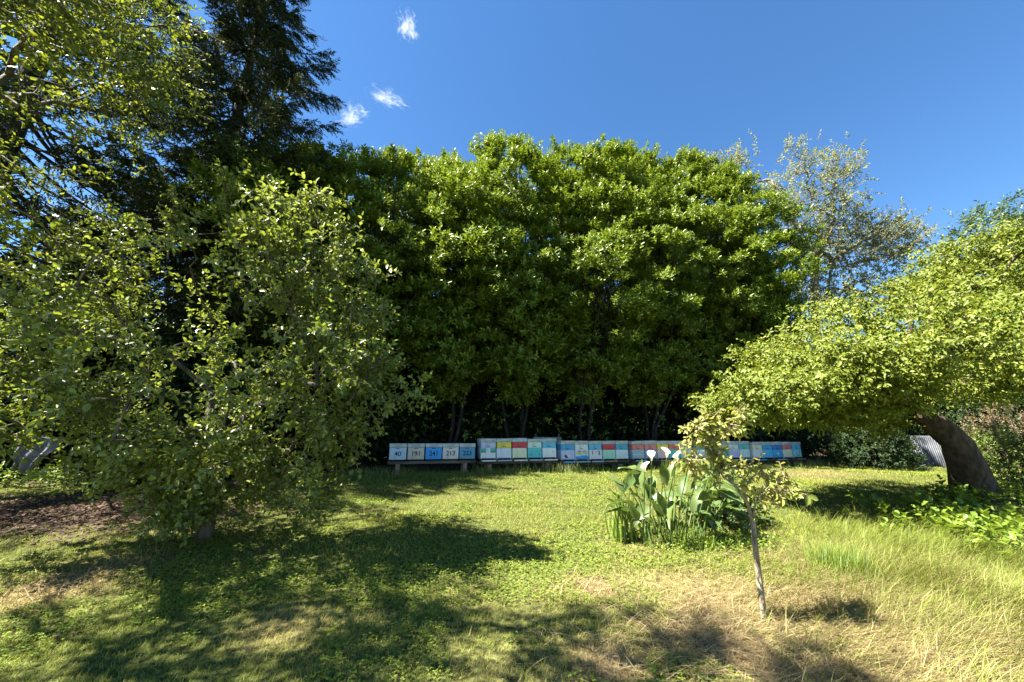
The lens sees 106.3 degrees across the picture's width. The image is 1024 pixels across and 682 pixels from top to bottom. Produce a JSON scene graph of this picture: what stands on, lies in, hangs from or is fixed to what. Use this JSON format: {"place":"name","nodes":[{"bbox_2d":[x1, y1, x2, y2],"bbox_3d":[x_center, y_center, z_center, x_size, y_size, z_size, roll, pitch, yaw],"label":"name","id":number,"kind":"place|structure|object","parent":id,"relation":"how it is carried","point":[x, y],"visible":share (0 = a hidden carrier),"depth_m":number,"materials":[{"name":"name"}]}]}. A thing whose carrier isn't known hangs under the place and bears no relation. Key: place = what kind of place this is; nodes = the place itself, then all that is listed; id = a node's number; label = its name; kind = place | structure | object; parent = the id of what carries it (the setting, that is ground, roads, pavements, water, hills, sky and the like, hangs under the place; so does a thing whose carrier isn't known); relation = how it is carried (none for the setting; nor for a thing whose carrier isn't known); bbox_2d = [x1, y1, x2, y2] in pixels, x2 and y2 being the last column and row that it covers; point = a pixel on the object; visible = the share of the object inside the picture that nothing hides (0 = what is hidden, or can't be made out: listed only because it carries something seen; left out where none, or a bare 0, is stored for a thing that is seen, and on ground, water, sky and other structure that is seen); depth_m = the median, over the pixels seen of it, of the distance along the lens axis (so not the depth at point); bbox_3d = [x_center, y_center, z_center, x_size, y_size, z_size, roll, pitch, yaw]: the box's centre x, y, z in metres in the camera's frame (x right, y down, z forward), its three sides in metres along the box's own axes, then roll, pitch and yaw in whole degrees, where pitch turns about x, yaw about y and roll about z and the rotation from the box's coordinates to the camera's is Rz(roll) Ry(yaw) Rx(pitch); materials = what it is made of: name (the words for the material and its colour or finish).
{"place":"outdoors","nodes":[
{"label":"outdoors","id":0,"kind":"place"},
{"bbox_2d":[0,448,1023,681],"bbox_3d":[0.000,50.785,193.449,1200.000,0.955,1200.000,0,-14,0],"label":"ground","id":1,"kind":"structure","parent":0,"point":[493,658],"depth_m":3.44,"materials":[{"name":"green plant"}]},
{"bbox_2d":[0,252,36,420],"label":"evergreen shrub","id":2,"kind":"object","parent":1,"relation":"on","point":[5,304],"visible":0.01,"depth_m":11.16,"materials":[{"name":"green plant"}]},
{"bbox_2d":[2,437,63,488],"bbox_3d":[-10.401,2.635,8.315,1.002,1.229,0.186,4,-15,-17],"label":"hanging tarp","id":3,"kind":"object","parent":1,"relation":"on","point":[24,467],"visible":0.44,"depth_m":8.31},
{"bbox_2d":[0,226,164,478],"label":"evergreen shrub","id":4,"kind":"object","parent":1,"relation":"on","point":[90,362],"visible":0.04,"depth_m":10.25,"materials":[{"name":"green plant"}]},
{"bbox_2d":[0,0,225,333],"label":"spruce tree","id":5,"kind":"object","parent":1,"relation":"on","point":[7,121],"visible":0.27,"depth_m":8.60,"materials":[{"name":"green plant"}]},
{"bbox_2d":[0,0,226,457],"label":"plum tree","id":6,"kind":"object","parent":1,"relation":"on","point":[48,14],"visible":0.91,"depth_m":4.44,"materials":[{"name":"green plant"}]},
{"bbox_2d":[0,460,289,489],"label":"nettle patch","id":7,"kind":"object","parent":1,"relation":"on","point":[52,474],"visible":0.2,"depth_m":8.11,"materials":[{"name":"green plant"}]},
{"bbox_2d":[54,281,275,492],"bbox_3d":[-7.631,0.967,8.960,4.067,5.095,2.724,7,-16,-26],"label":"evergreen shrub","id":8,"kind":"object","parent":1,"relation":"on","point":[181,377],"visible":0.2,"depth_m":8.53,"materials":[{"name":"green plant"}]},
{"bbox_2d":[0,0,403,420],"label":"spruce tree","id":9,"kind":"object","parent":1,"relation":"on","point":[272,39],"visible":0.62,"depth_m":9.99,"materials":[{"name":"green plant"}]},
{"bbox_2d":[0,155,439,546],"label":"pear tree","id":10,"kind":"object","parent":1,"relation":"on","point":[182,459],"visible":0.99,"depth_m":4.32,"materials":[{"name":"green plant"}]},
{"bbox_2d":[160,234,323,466],"bbox_3d":[-9.916,-0.522,14.364,6.851,12.371,4.549,0,-14,0],"label":"evergreen shrub","id":11,"kind":"object","parent":1,"relation":"on","point":[287,433],"visible":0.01,"depth_m":12.73,"materials":[{"name":"green plant"}]},
{"bbox_2d":[140,130,410,463],"bbox_3d":[-7.090,-1.818,12.086,6.722,11.418,8.142,0,-14,0],"label":"laurel tree","id":12,"kind":"object","parent":1,"relation":"on","point":[313,146],"visible":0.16,"depth_m":9.97,"materials":[{"name":"green plant"}]},
{"bbox_2d":[290,235,447,465],"bbox_3d":[-5.627,-0.010,15.751,6.337,11.664,4.202,2,-14,-8],"label":"evergreen shrub","id":13,"kind":"object","parent":1,"relation":"on","point":[379,448],"visible":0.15,"depth_m":13.68,"materials":[{"name":"green plant"}]},
{"bbox_2d":[266,139,483,467],"bbox_3d":[-4.513,-1.869,14.044,7.479,12.429,8.286,0,-14,0],"label":"laurel tree","id":14,"kind":"object","parent":1,"relation":"on","point":[384,169],"visible":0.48,"depth_m":11.66,"materials":[{"name":"green plant"}]},
{"bbox_2d":[387,460,475,474],"bbox_3d":[-2.154,3.411,10.339,2.308,0.370,0.440,4,-15,-16],"label":"hive stand","id":15,"kind":"object","parent":1,"relation":"on","point":[462,462],"visible":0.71,"depth_m":10.18,"materials":[{"name":"wood"}]},
{"bbox_2d":[389,443,406,461],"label":"beehive","id":16,"kind":"object","parent":15,"relation":"on","point":[397,452],"visible":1,"depth_m":9.96,"materials":[{"name":"paint"}]},
{"bbox_2d":[407,443,424,460],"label":"beehive","id":17,"kind":"object","parent":15,"relation":"on","point":[415,451],"visible":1,"depth_m":10.09,"materials":[{"name":"paint"}]},
{"bbox_2d":[424,443,442,460],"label":"beehive","id":18,"kind":"object","parent":15,"relation":"on","point":[432,451],"visible":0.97,"depth_m":10.23,"materials":[{"name":"paint"}]},
{"bbox_2d":[441,443,458,460],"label":"beehive","id":19,"kind":"object","parent":15,"relation":"on","point":[450,451],"visible":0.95,"depth_m":10.35,"materials":[{"name":"paint"}]},
{"bbox_2d":[458,443,475,459],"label":"beehive","id":20,"kind":"object","parent":15,"relation":"on","point":[466,451],"visible":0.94,"depth_m":10.48,"materials":[{"name":"paint"}]},
{"bbox_2d":[357,147,533,466],"bbox_3d":[-2.319,-1.671,14.321,6.798,12.214,7.589,0,-14,0],"label":"laurel tree","id":21,"kind":"object","parent":1,"relation":"on","point":[458,365],"visible":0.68,"depth_m":12.07,"materials":[{"name":"green plant"}]},
{"bbox_2d":[401,261,563,463],"bbox_3d":[-1.269,0.293,16.983,6.393,11.657,4.756,8,-16,-28],"label":"evergreen shrub","id":22,"kind":"object","parent":1,"relation":"on","point":[477,396],"visible":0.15,"depth_m":14.88,"materials":[{"name":"green plant"}]},
{"bbox_2d":[0,459,1022,679],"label":"fallen leaves","id":23,"kind":"object","parent":1,"relation":"on","point":[51,505],"visible":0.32,"depth_m":5.92,"materials":[{"name":"brown plant"}]},
{"bbox_2d":[0,467,1023,681],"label":"clover","id":24,"kind":"object","parent":1,"relation":"on","point":[333,625],"visible":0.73,"depth_m":3.48,"materials":[{"name":"green plant"}]},
{"bbox_2d":[0,517,1023,681],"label":"dry straw","id":25,"kind":"object","parent":1,"relation":"on","point":[736,641],"visible":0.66,"depth_m":2.72,"materials":[{"name":"beige plant"}]},
{"bbox_2d":[476,460,556,470],"bbox_3d":[0.148,3.599,11.019,2.308,0.328,0.440,4,-15,-16],"label":"hive stand","id":26,"kind":"object","parent":1,"relation":"on","point":[489,466],"visible":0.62,"depth_m":10.84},
{"bbox_2d":[477,439,495,461],"bbox_3d":[-0.708,3.063,10.821,0.444,0.610,0.624,4,-15,-16],"label":"beehive","id":27,"kind":"object","parent":26,"relation":"on","point":[486,451],"visible":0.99,"depth_m":10.66,"materials":[{"name":"paint"}]},
{"bbox_2d":[495,439,511,460],"bbox_3d":[-0.272,3.096,10.951,0.444,0.610,0.624,4,-15,-16],"label":"beehive","id":28,"kind":"object","parent":26,"relation":"on","point":[503,449],"visible":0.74,"depth_m":10.78,"materials":[{"name":"paint"}]},
{"bbox_2d":[507,438,527,460],"bbox_3d":[0.166,3.123,11.082,0.444,0.622,0.624,4,-15,-17],"label":"beehive","id":29,"kind":"object","parent":26,"relation":"on","point":[518,449],"visible":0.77,"depth_m":10.91,"materials":[{"name":"paint"}]},
{"bbox_2d":[527,439,542,460],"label":"beehive","id":30,"kind":"object","parent":26,"relation":"on","point":[534,450],"visible":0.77,"depth_m":11.04,"materials":[{"name":"paint"}]},
{"bbox_2d":[536,438,557,460],"bbox_3d":[1.037,3.193,11.340,0.444,0.614,0.625,4,-15,-16],"label":"beehive","id":31,"kind":"object","parent":26,"relation":"on","point":[548,445],"visible":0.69,"depth_m":11.17,"materials":[{"name":"paint"}]},
{"bbox_2d":[418,128,627,465],"bbox_3d":[-0.120,-2.149,15.238,8.362,13.598,7.516,9,-17,-30],"label":"laurel tree","id":32,"kind":"object","parent":1,"relation":"on","point":[508,356],"visible":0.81,"depth_m":13.28,"materials":[{"name":"green plant"}]},
{"bbox_2d":[534,434,560,466],"bbox_3d":[1.140,3.515,12.236,0.950,1.080,0.057,4,-15,-16],"label":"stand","id":33,"kind":"object","parent":1,"relation":"on","point":[558,438],"visible":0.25,"depth_m":12.36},
{"bbox_2d":[493,133,669,440],"bbox_3d":[2.900,-2.393,15.457,7.963,14.120,6.768,13,-20,-42],"label":"laurel tree","id":34,"kind":"object","parent":1,"relation":"on","point":[582,376],"visible":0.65,"depth_m":13.98,"materials":[{"name":"green plant"}]},
{"bbox_2d":[555,462,628,468],"bbox_3d":[2.450,3.815,11.692,2.308,0.272,0.440,4,-15,-16],"label":"hive stand","id":35,"kind":"object","parent":1,"relation":"on","point":[617,464],"visible":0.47,"depth_m":11.53,"materials":[{"name":"wood"}]},
{"bbox_2d":[556,441,575,462],"bbox_3d":[1.596,3.301,11.489,0.444,0.620,0.625,4,-15,-17],"label":"beehive","id":36,"kind":"object","parent":35,"relation":"on","point":[565,451],"visible":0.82,"depth_m":11.33,"materials":[{"name":"paint"}]},
{"bbox_2d":[574,441,589,462],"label":"beehive","id":37,"kind":"object","parent":35,"relation":"on","point":[580,451],"visible":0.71,"depth_m":11.45,"materials":[{"name":"paint"}]},
{"bbox_2d":[588,441,603,461],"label":"beehive","id":38,"kind":"object","parent":35,"relation":"on","point":[594,451],"visible":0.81,"depth_m":11.57,"materials":[{"name":"paint"}]},
{"bbox_2d":[601,441,617,461],"bbox_3d":[2.905,3.404,11.877,0.444,0.612,0.624,5,-15,-18],"label":"beehive","id":39,"kind":"object","parent":35,"relation":"on","point":[608,451],"visible":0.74,"depth_m":11.70,"materials":[{"name":"paint"}]},
{"bbox_2d":[615,441,630,461],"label":"beehive","id":40,"kind":"object","parent":35,"relation":"on","point":[621,451],"visible":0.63,"depth_m":11.83,"materials":[{"name":"paint"}]},
{"bbox_2d":[529,259,658,440],"bbox_3d":[2.984,0.913,18.221,6.429,11.111,4.510,4,-15,-15],"label":"evergreen shrub","id":41,"kind":"object","parent":1,"relation":"on","point":[613,423],"visible":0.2,"depth_m":16.24,"materials":[{"name":"green plant"}]},
{"bbox_2d":[323,458,889,485],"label":"rough grass","id":42,"kind":"structure","parent":1,"relation":"on","point":[551,470],"depth_m":10.23,"materials":[{"name":"green plant"}]},
{"bbox_2d":[605,482,641,545],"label":"iris plant","id":43,"kind":"object","parent":1,"relation":"on","point":[615,530],"visible":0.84,"depth_m":4.86,"materials":[{"name":"green plant"}]},
{"bbox_2d":[563,139,720,440],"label":"laurel tree","id":44,"kind":"object","parent":1,"relation":"on","point":[659,362],"visible":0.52,"depth_m":14.17,"materials":[{"name":"green plant"}]},
{"bbox_2d":[636,517,659,549],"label":"iris plant","id":45,"kind":"object","parent":1,"relation":"on","point":[644,536],"visible":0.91,"depth_m":4.62,"materials":[{"name":"green plant"}]},
{"bbox_2d":[629,461,686,465],"bbox_3d":[4.752,3.995,12.374,2.308,0.274,0.440,4,-15,-16],"label":"hive stand","id":46,"kind":"object","parent":1,"relation":"on","point":[633,462],"visible":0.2,"depth_m":12.11,"materials":[{"name":"wood"}]},
{"bbox_2d":[627,441,646,461],"bbox_3d":[3.898,3.486,12.170,0.444,0.608,0.624,4,-15,-16],"label":"beehive","id":47,"kind":"object","parent":46,"relation":"on","point":[635,451],"visible":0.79,"depth_m":12.01,"materials":[{"name":"paint"}]},
{"bbox_2d":[644,441,659,460],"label":"beehive","id":48,"kind":"object","parent":46,"relation":"on","point":[649,445],"visible":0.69,"depth_m":12.13,"materials":[{"name":"paint"}]},
{"bbox_2d":[655,441,671,460],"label":"beehive","id":49,"kind":"object","parent":46,"relation":"on","point":[661,455],"visible":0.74,"depth_m":12.25,"materials":[{"name":"paint"}]},
{"bbox_2d":[668,441,680,460],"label":"beehive","id":50,"kind":"object","parent":46,"relation":"on","point":[673,448],"visible":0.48,"depth_m":12.39,"materials":[{"name":"paint"}]},
{"bbox_2d":[680,441,691,460],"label":"beehive","id":51,"kind":"object","parent":46,"relation":"on","point":[682,450],"visible":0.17,"depth_m":12.53,"materials":[{"name":"paint"}]},
{"bbox_2d":[619,266,730,440],"bbox_3d":[7.255,0.650,19.664,6.763,12.534,4.575,-6,-16,23],"label":"evergreen shrub","id":52,"kind":"object","parent":1,"relation":"on","point":[675,404],"visible":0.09,"depth_m":17.21,"materials":[{"name":"green plant"}]},
{"bbox_2d":[601,447,753,548],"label":"calla lily","id":53,"kind":"object","parent":1,"relation":"on","point":[699,501],"visible":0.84,"depth_m":4.74,"materials":[{"name":"green plant"}]},
{"bbox_2d":[659,523,739,557],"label":"grass tuft","id":54,"kind":"object","parent":1,"relation":"on","point":[707,539],"visible":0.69,"depth_m":4.53,"materials":[{"name":"green plant"}]},
{"bbox_2d":[607,142,830,440],"bbox_3d":[7.719,-2.508,17.396,7.605,15.382,8.936,0,-14,0],"label":"laurel tree","id":55,"kind":"object","parent":1,"relation":"on","point":[693,165],"visible":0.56,"depth_m":15.08,"materials":[{"name":"green plant"}]},
{"bbox_2d":[676,458,775,529],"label":"leafy shrub","id":56,"kind":"object","parent":1,"relation":"on","point":[728,514],"visible":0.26,"depth_m":5.25,"materials":[{"name":"green plant"}]},
{"bbox_2d":[643,163,828,441],"bbox_3d":[9.698,-2.132,17.875,6.626,14.949,8.238,0,-14,0],"label":"laurel tree","id":57,"kind":"object","parent":1,"relation":"on","point":[750,196],"visible":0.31,"depth_m":15.54,"materials":[{"name":"green plant"}]},
{"bbox_2d":[654,528,828,555],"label":"weeds","id":58,"kind":"object","parent":1,"relation":"on","point":[745,540],"visible":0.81,"depth_m":4.49,"materials":[{"name":"green plant"}]},
{"bbox_2d":[571,329,912,447],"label":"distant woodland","id":59,"kind":"object","parent":1,"relation":"on","point":[817,429],"depth_m":41.77,"materials":[{"name":"green plant"}]},
{"bbox_2d":[671,403,817,630],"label":"sapling","id":60,"kind":"object","parent":1,"relation":"on","point":[720,431],"visible":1,"depth_m":2.96,"materials":[{"name":"green plant"}]},
{"bbox_2d":[686,239,817,441],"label":"laurel tree","id":61,"kind":"object","parent":1,"relation":"on","point":[789,292],"visible":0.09,"depth_m":15.93,"materials":[{"name":"green plant"}]},
{"bbox_2d":[703,321,819,457],"bbox_3d":[11.808,1.226,20.238,6.499,11.540,4.398,0,-14,0],"label":"evergreen shrub","id":62,"kind":"object","parent":1,"relation":"on","point":[776,437],"visible":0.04,"depth_m":17.87,"materials":[{"name":"green plant"}]},
{"bbox_2d":[747,460,802,465],"bbox_3d":[9.356,4.380,13.732,2.308,0.267,0.440,4,-15,-16],"label":"hive stand","id":63,"kind":"object","parent":1,"relation":"on","point":[756,461],"visible":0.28,"depth_m":13.59,"materials":[{"name":"wood"}]},
{"bbox_2d":[748,442,766,460],"bbox_3d":[8.502,3.872,13.528,0.444,0.613,0.624,4,-15,-17],"label":"beehive","id":64,"kind":"object","parent":63,"relation":"on","point":[755,450],"visible":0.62,"depth_m":13.37,"materials":[{"name":"paint"}]},
{"bbox_2d":[762,442,776,459],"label":"beehive","id":65,"kind":"object","parent":63,"relation":"on","point":[767,449],"visible":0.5,"depth_m":13.48,"materials":[{"name":"paint"}]},
{"bbox_2d":[772,442,786,459],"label":"beehive","id":66,"kind":"object","parent":63,"relation":"on","point":[777,452],"visible":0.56,"depth_m":13.61,"materials":[{"name":"paint"}]},
{"bbox_2d":[779,442,796,459],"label":"beehive","id":67,"kind":"object","parent":63,"relation":"on","point":[786,450],"visible":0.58,"depth_m":13.75,"materials":[{"name":"paint"}]},
{"bbox_2d":[791,442,805,459],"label":"beehive","id":68,"kind":"object","parent":63,"relation":"on","point":[796,450],"visible":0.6,"depth_m":13.87,"materials":[{"name":"paint"}]},
{"bbox_2d":[698,129,957,458],"bbox_3d":[16.633,-2.845,20.215,13.575,17.422,4.986,2,-14,-6],"label":"poplar tree","id":69,"kind":"object","parent":1,"relation":"on","point":[882,234],"visible":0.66,"depth_m":20.50,"materials":[{"name":"green plant"}]},
{"bbox_2d":[789,534,906,589],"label":"grass tuft","id":70,"kind":"object","parent":1,"relation":"on","point":[829,556],"visible":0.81,"depth_m":3.77,"materials":[{"name":"green plant"}]},
{"bbox_2d":[786,421,912,465],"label":"laurel bush","id":71,"kind":"object","parent":1,"relation":"on","point":[817,450],"visible":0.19,"depth_m":14.44,"materials":[{"name":"green plant"}]},
{"bbox_2d":[683,214,1023,504],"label":"leaning tree","id":72,"kind":"object","parent":1,"relation":"on","point":[805,382],"visible":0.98,"depth_m":6.16,"materials":[{"name":"green plant"}]},
{"bbox_2d":[826,420,934,470],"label":"laurel bush","id":73,"kind":"object","parent":1,"relation":"on","point":[879,457],"visible":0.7,"depth_m":12.20,"materials":[{"name":"green plant"}]},
{"bbox_2d":[822,335,967,460],"bbox_3d":[20.053,2.799,19.935,8.438,7.851,5.845,0,-14,0],"label":"evergreen shrub","id":74,"kind":"object","parent":1,"relation":"on","point":[917,427],"depth_m":17.77,"materials":[{"name":"green plant"}]},
{"bbox_2d":[909,436,945,466],"bbox_3d":[14.714,3.895,13.523,1.240,1.090,0.235,1,-14,-3],"label":"corrugated sheet","id":75,"kind":"object","parent":1,"relation":"on","point":[929,445],"visible":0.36,"depth_m":13.49,"materials":[{"name":"silver metal"}]},
{"bbox_2d":[839,474,1023,554],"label":"broad leaved weeds","id":76,"kind":"object","parent":1,"relation":"on","point":[974,510],"visible":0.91,"depth_m":5.42,"materials":[{"name":"green plant"}]},
{"bbox_2d":[884,398,1023,460],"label":"evergreen shrub","id":77,"kind":"object","parent":1,"relation":"on","point":[921,430],"visible":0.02,"depth_m":17.04,"materials":[{"name":"green plant"}]},
{"bbox_2d":[898,188,1023,357],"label":"walnut tree","id":78,"kind":"object","parent":1,"relation":"on","point":[981,211],"visible":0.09,"depth_m":15.76,"materials":[{"name":"green plant"}]},
{"bbox_2d":[938,268,1023,463],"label":"evergreen shrub","id":79,"kind":"object","parent":1,"relation":"on","point":[955,418],"visible":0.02,"depth_m":14.97,"materials":[{"name":"green plant"}]},
{"bbox_2d":[955,400,1023,471],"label":"brown shrub","id":80,"kind":"object","parent":1,"relation":"on","point":[989,419],"visible":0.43,"depth_m":11.90,"materials":[{"name":"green plant"}]},
{"bbox_2d":[957,394,1023,462],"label":"evergreen shrub","id":81,"kind":"object","parent":1,"relation":"on","point":[1013,413],"visible":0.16,"depth_m":13.83,"materials":[{"name":"green plant"}]},
{"bbox_2d":[965,418,1023,489],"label":"bramble bush","id":82,"kind":"object","parent":1,"relation":"on","point":[993,440],"visible":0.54,"depth_m":8.27,"materials":[{"name":"green plant"}]},
{"bbox_3d":[7.054,4.184,13.054,2.308,0.263,0.440,4,-15,-16],"label":"hive stand","id":83,"kind":"object","parent":1,"relation":"on","visible":0},
{"bbox_2d":[691,441,706,459],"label":"beehive","id":84,"kind":"object","parent":83,"relation":"on","point":[701,451],"visible":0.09,"depth_m":12.67,"materials":[{"name":"paint"}]},
{"bbox_2d":[717,441,731,459],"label":"beehive","id":85,"kind":"object","parent":83,"relation":"on","point":[724,444],"visible":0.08,"depth_m":12.98,"materials":[{"name":"paint"}]},
{"bbox_2d":[728,441,739,459],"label":"beehive","id":86,"kind":"object","parent":83,"relation":"on","point":[734,449],"visible":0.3,"depth_m":13.07,"materials":[{"name":"paint"}]},
{"bbox_2d":[737,441,753,459],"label":"beehive","id":87,"kind":"object","parent":83,"relation":"on","point":[743,446],"visible":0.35,"depth_m":13.20,"materials":[{"name":"paint"}]},
{"bbox_2d":[0,0,1023,345],"label":"sky","id":88,"kind":"structure","parent":0,"point":[934,88],"materials":[{"name":"blue"}]},
{"bbox_2d":[491,498,1023,681],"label":"long grass","id":89,"kind":"structure","parent":0,"point":[924,541],"depth_m":3.22,"materials":[{"name":"green plant"}]}
]}

